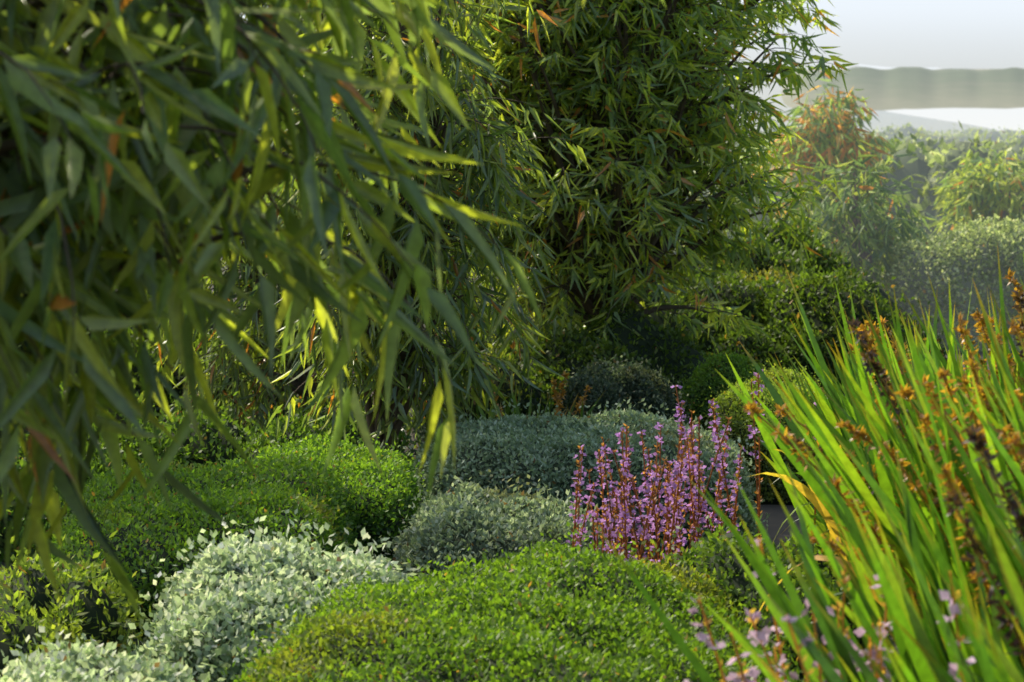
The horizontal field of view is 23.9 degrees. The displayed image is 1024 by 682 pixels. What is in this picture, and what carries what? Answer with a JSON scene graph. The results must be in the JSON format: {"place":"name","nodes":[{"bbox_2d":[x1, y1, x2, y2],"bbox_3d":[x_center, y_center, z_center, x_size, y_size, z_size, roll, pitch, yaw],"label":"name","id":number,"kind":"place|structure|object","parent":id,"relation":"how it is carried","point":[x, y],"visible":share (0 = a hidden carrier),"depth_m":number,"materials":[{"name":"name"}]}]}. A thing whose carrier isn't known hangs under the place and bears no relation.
{"place":"outdoors","nodes":[
{"label":"outdoors","id":0,"kind":"place"},
{"bbox_2d":[0,64,1023,680],"bbox_3d":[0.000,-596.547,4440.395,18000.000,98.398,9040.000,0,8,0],"label":"ground","id":1,"kind":"structure","parent":0,"point":[990,118],"depth_m":1096.72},
{"bbox_2d":[0,509,151,677],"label":"cover shrub","id":2,"kind":"object","parent":1,"relation":"on","point":[94,611],"visible":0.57,"depth_m":6.49,"materials":[{"name":"green plant"}]},
{"bbox_2d":[0,373,212,564],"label":"shrub","id":3,"kind":"object","parent":1,"relation":"on","point":[20,461],"visible":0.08,"depth_m":10.29,"materials":[{"name":"green plant"}]},
{"bbox_2d":[0,622,224,681],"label":"variegated shrub","id":4,"kind":"object","parent":1,"relation":"on","point":[69,661],"visible":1,"depth_m":5.37,"materials":[{"name":"green plant"}]},
{"bbox_2d":[17,286,299,432],"bbox_3d":[-2.753,0.256,14.026,3.520,1.625,2.251,0,8,0],"label":"tall shrub","id":5,"kind":"object","parent":1,"relation":"on","point":[178,390],"visible":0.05,"depth_m":13.44,"materials":[{"name":"green plant"}]},
{"bbox_2d":[103,138,257,297],"bbox_3d":[-3.047,-1.397,19.966,2.595,3.454,2.627,0,8,0],"label":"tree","id":6,"kind":"object","parent":1,"relation":"on","point":[204,274],"depth_m":20.19,"materials":[{"name":"green plant"}]},
{"bbox_2d":[19,432,375,643],"bbox_3d":[-1.021,0.807,7.954,1.121,0.819,1.781,0,8,0],"label":"hedge","id":7,"kind":"object","parent":1,"relation":"on","point":[159,528],"visible":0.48,"depth_m":7.68,"materials":[{"name":"green plant"}]},
{"bbox_2d":[228,18,271,331],"bbox_3d":[-2.249,-1.747,21.754,3.150,3.890,2.986,0,8,0],"label":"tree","id":8,"kind":"object","parent":1,"relation":"on","point":[247,260],"depth_m":21.78,"materials":[{"name":"green plant"}]},
{"bbox_2d":[109,508,418,681],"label":"variegated shrub","id":9,"kind":"object","parent":1,"relation":"on","point":[224,598],"visible":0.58,"depth_m":6.19,"materials":[{"name":"green plant"}]},
{"bbox_2d":[148,389,420,474],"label":"shrub","id":10,"kind":"object","parent":1,"relation":"on","point":[211,436],"visible":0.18,"depth_m":11.22,"materials":[{"name":"green plant"}]},
{"bbox_2d":[115,0,526,449],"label":"bamboo","id":11,"kind":"object","parent":1,"relation":"on","point":[247,282],"visible":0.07,"depth_m":12.65,"materials":[{"name":"green plant"}]},
{"bbox_2d":[0,0,665,622],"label":"bamboo","id":12,"kind":"object","parent":1,"relation":"on","point":[124,124],"visible":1,"depth_m":3.42,"materials":[{"name":"green plant"}]},
{"bbox_2d":[245,423,428,565],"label":"hedge","id":13,"kind":"object","parent":1,"relation":"on","point":[390,493],"visible":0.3,"depth_m":8.72,"materials":[{"name":"green plant"}]},
{"bbox_2d":[243,0,592,455],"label":"bamboo","id":14,"kind":"object","parent":1,"relation":"on","point":[483,181],"visible":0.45,"depth_m":10.25,"materials":[{"name":"green plant"}]},
{"bbox_2d":[410,412,472,454],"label":"shrub","id":15,"kind":"object","parent":1,"relation":"on","point":[423,426],"visible":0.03,"depth_m":11.15,"materials":[{"name":"green plant"}]},
{"bbox_2d":[442,36,503,294],"bbox_3d":[-0.858,-1.653,20.545,2.170,3.924,2.416,5,10,33],"label":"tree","id":16,"kind":"object","parent":1,"relation":"on","point":[474,272],"depth_m":20.89,"materials":[{"name":"green plant"}]},
{"bbox_2d":[377,469,628,586],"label":"silver hedge","id":17,"kind":"object","parent":1,"relation":"on","point":[477,519],"visible":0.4,"depth_m":7.92,"materials":[{"name":"green plant"}]},
{"bbox_2d":[208,521,805,681],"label":"hedge","id":18,"kind":"object","parent":1,"relation":"on","point":[562,617],"visible":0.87,"depth_m":5.39,"materials":[{"name":"green plant"}]},
{"bbox_2d":[409,364,624,433],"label":"flax plant","id":19,"kind":"object","parent":1,"relation":"on","point":[558,400],"visible":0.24,"depth_m":11.07,"materials":[{"name":"green plant"}]},
{"bbox_2d":[408,296,734,436],"bbox_3d":[0.437,0.300,14.216,2.320,1.214,1.558,0,8,0],"label":"shrub","id":20,"kind":"object","parent":1,"relation":"on","point":[667,351],"visible":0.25,"depth_m":14.14,"materials":[{"name":"green plant"}]},
{"bbox_2d":[403,398,769,566],"bbox_3d":[0.279,0.633,10.041,1.571,0.711,1.198,0,8,0],"label":"silver hedge","id":21,"kind":"object","parent":1,"relation":"on","point":[544,448],"visible":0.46,"depth_m":9.69,"materials":[{"name":"green plant"}]},
{"bbox_2d":[372,0,858,366],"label":"bamboo","id":22,"kind":"object","parent":1,"relation":"on","point":[616,90],"visible":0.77,"depth_m":14.50,"materials":[{"name":"green plant"}]},
{"bbox_2d":[550,351,690,421],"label":"ball shrub","id":23,"kind":"object","parent":1,"relation":"on","point":[636,382],"visible":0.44,"depth_m":12.31,"materials":[{"name":"green plant"}]},
{"bbox_2d":[442,251,805,359],"bbox_3d":[1.043,0.001,17.488,3.422,1.558,2.150,0,8,0],"label":"shrub","id":24,"kind":"object","parent":1,"relation":"on","point":[741,294],"visible":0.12,"depth_m":17.05,"materials":[{"name":"green plant"}]},
{"bbox_2d":[566,369,827,570],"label":"flower spikes","id":25,"kind":"object","parent":1,"relation":"on","point":[677,495],"visible":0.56,"depth_m":7.47,"materials":[{"name":"purple plant"}]},
{"bbox_2d":[665,173,728,255],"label":"scrub shrub","id":26,"kind":"object","parent":1,"relation":"on","point":[699,200],"depth_m":35.16,"materials":[{"name":"green plant"}]},
{"bbox_2d":[674,345,775,430],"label":"ball shrub","id":27,"kind":"object","parent":1,"relation":"on","point":[705,376],"visible":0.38,"depth_m":13.45,"materials":[{"name":"green plant"}]},
{"bbox_2d":[739,139,778,164],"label":"scrub shrub","id":28,"kind":"object","parent":1,"relation":"on","point":[757,152],"visible":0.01,"depth_m":43.31,"materials":[{"name":"green plant"}]},
{"bbox_2d":[662,202,867,285],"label":"shrub","id":29,"kind":"object","parent":1,"relation":"on","point":[779,242],"visible":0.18,"depth_m":19.74,"materials":[{"name":"green plant"}]},
{"bbox_2d":[700,361,834,507],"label":"ball shrub","id":30,"kind":"object","parent":1,"relation":"on","point":[739,423],"visible":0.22,"depth_m":11.40,"materials":[{"name":"green plant"}]},
{"bbox_2d":[748,122,791,140],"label":"scrub shrub","id":31,"kind":"object","parent":1,"relation":"on","point":[774,129],"visible":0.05,"depth_m":123.30,"materials":[{"name":"green plant"}]},
{"bbox_2d":[647,507,893,681],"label":"shrub","id":32,"kind":"object","parent":1,"relation":"on","point":[716,552],"visible":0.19,"depth_m":6.16,"materials":[{"name":"green plant"}]},
{"bbox_2d":[757,253,825,283],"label":"dark shrub","id":33,"kind":"object","parent":1,"relation":"on","point":[794,274],"visible":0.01,"depth_m":18.03,"materials":[{"name":"green plant"}]},
{"bbox_2d":[671,123,920,251],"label":"scrub shrub","id":34,"kind":"object","parent":1,"relation":"on","point":[743,185],"depth_m":34.55,"materials":[{"name":"green plant"}]},
{"bbox_2d":[591,243,1023,681],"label":"grass plant","id":35,"kind":"object","parent":1,"relation":"on","point":[911,471],"visible":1,"depth_m":4.49,"materials":[{"name":"green plant"}]},
{"bbox_2d":[751,71,897,227],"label":"bamboo","id":36,"kind":"object","parent":1,"relation":"on","point":[830,135],"visible":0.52,"depth_m":27.70,"materials":[{"name":"green plant"}]},
{"bbox_2d":[695,253,961,393],"bbox_3d":[2.086,0.024,17.030,2.200,1.277,1.894,0,8,0],"label":"shrub","id":37,"kind":"object","parent":1,"relation":"on","point":[816,293],"visible":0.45,"depth_m":16.61,"materials":[{"name":"green plant"}]},
{"bbox_2d":[684,537,975,681],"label":"flower","id":38,"kind":"object","parent":1,"relation":"on","point":[766,631],"visible":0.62,"depth_m":3.84,"materials":[{"name":"purple plant"}]},
{"bbox_2d":[769,140,940,290],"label":"bamboo","id":39,"kind":"object","parent":1,"relation":"on","point":[865,243],"visible":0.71,"depth_m":20.68,"materials":[{"name":"green plant"}]},
{"bbox_2d":[702,114,1010,237],"bbox_3d":[5.024,-1.544,33.213,5.142,3.289,3.480,-3,9,-19],"label":"scrub shrub","id":40,"kind":"object","parent":1,"relation":"on","point":[899,147],"visible":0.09,"depth_m":32.13,"materials":[{"name":"green plant"}]},
{"bbox_2d":[698,131,1015,239],"bbox_3d":[5.116,-1.649,33.164,5.783,3.277,3.643,0,8,0],"label":"scrub shrub","id":41,"kind":"object","parent":1,"relation":"on","point":[928,148],"visible":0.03,"depth_m":32.95,"materials":[{"name":"green plant"}]},
{"bbox_2d":[813,213,922,267],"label":"hedge","id":42,"kind":"object","parent":1,"relation":"on","point":[874,235],"depth_m":22.93,"materials":[{"name":"green plant"}]},
{"bbox_2d":[728,133,1023,237],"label":"scrub shrub","id":43,"kind":"object","parent":1,"relation":"on","point":[913,164],"visible":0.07,"depth_m":31.98,"materials":[{"name":"green plant"}]},
{"bbox_2d":[859,124,894,136],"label":"scrub shrub","id":44,"kind":"object","parent":1,"relation":"on","point":[889,129],"visible":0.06,"depth_m":125.85,"materials":[{"name":"green plant"}]},
{"bbox_2d":[860,127,931,142],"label":"scrub shrub","id":45,"kind":"object","parent":1,"relation":"on","point":[886,136],"visible":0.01,"depth_m":96.95,"materials":[{"name":"green plant"}]},
{"bbox_2d":[867,126,954,139],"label":"scrub shrub","id":46,"kind":"object","parent":1,"relation":"on","point":[923,130],"visible":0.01,"depth_m":132.20,"materials":[{"name":"green plant"}]},
{"bbox_2d":[861,122,961,142],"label":"scrub shrub","id":47,"kind":"object","parent":1,"relation":"on","point":[906,130],"visible":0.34,"depth_m":125.32,"materials":[{"name":"green plant"}]},
{"bbox_2d":[901,128,934,143],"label":"scrub shrub","id":48,"kind":"object","parent":1,"relation":"on","point":[918,138],"visible":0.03,"depth_m":85.27,"materials":[{"name":"green plant"}]},
{"bbox_2d":[878,208,1023,351],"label":"hedge","id":49,"kind":"object","parent":1,"relation":"on","point":[959,258],"visible":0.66,"depth_m":20.11,"materials":[{"name":"green plant"}]},
{"bbox_2d":[888,133,1015,161],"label":"scrub shrub","id":50,"kind":"object","parent":1,"relation":"on","point":[930,142],"depth_m":36.67,"materials":[{"name":"green plant"}]},
{"bbox_2d":[903,125,1007,156],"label":"scrub shrub","id":51,"kind":"object","parent":1,"relation":"on","point":[935,146],"visible":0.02,"depth_m":54.22,"materials":[{"name":"green plant"}]},
{"bbox_2d":[888,120,1023,235],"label":"bamboo","id":52,"kind":"object","parent":1,"relation":"on","point":[942,164],"visible":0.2,"depth_m":31.48,"materials":[{"name":"green plant"}]},
{"bbox_2d":[931,125,1018,136],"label":"scrub shrub","id":53,"kind":"object","parent":1,"relation":"on","point":[973,131],"visible":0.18,"depth_m":137.12,"materials":[{"name":"green plant"}]},
{"bbox_2d":[929,143,1023,235],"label":"bamboo","id":54,"kind":"object","parent":1,"relation":"on","point":[985,189],"visible":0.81,"depth_m":29.67,"materials":[{"name":"green plant"}]},
{"bbox_2d":[944,123,1023,141],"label":"scrub shrub","id":55,"kind":"object","parent":1,"relation":"on","point":[993,134],"visible":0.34,"depth_m":135.18,"materials":[{"name":"green plant"}]},
{"bbox_2d":[985,126,1023,135],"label":"scrub shrub","id":56,"kind":"object","parent":1,"relation":"on","point":[1010,131],"visible":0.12,"depth_m":146.43,"materials":[{"name":"green plant"}]},
{"bbox_2d":[988,147,1022,166],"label":"scrub shrub","id":57,"kind":"object","parent":1,"relation":"on","point":[1008,155],"visible":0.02,"depth_m":49.61,"materials":[{"name":"green plant"}]},
{"bbox_2d":[992,130,1021,148],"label":"scrub shrub","id":58,"kind":"object","parent":1,"relation":"on","point":[1010,140],"visible":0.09,"depth_m":81.31,"materials":[{"name":"green plant"}]},
{"bbox_2d":[997,129,1023,158],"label":"scrub shrub","id":59,"kind":"object","parent":1,"relation":"on","point":[1018,145],"visible":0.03,"depth_m":53.79,"materials":[{"name":"green plant"}]},
{"bbox_2d":[241,0,1023,134],"bbox_3d":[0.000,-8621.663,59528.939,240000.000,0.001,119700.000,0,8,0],"label":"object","id":60,"kind":"structure","parent":0,"point":[965,34],"depth_m":3016.79,"materials":[{"name":"white"}]},
{"bbox_2d":[781,67,1023,110],"bbox_3d":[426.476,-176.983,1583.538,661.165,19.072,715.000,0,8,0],"label":"distant hill","id":61,"kind":"structure","parent":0,"point":[906,88],"depth_m":1335.45,"materials":[{"name":"green plant"}]}
]}

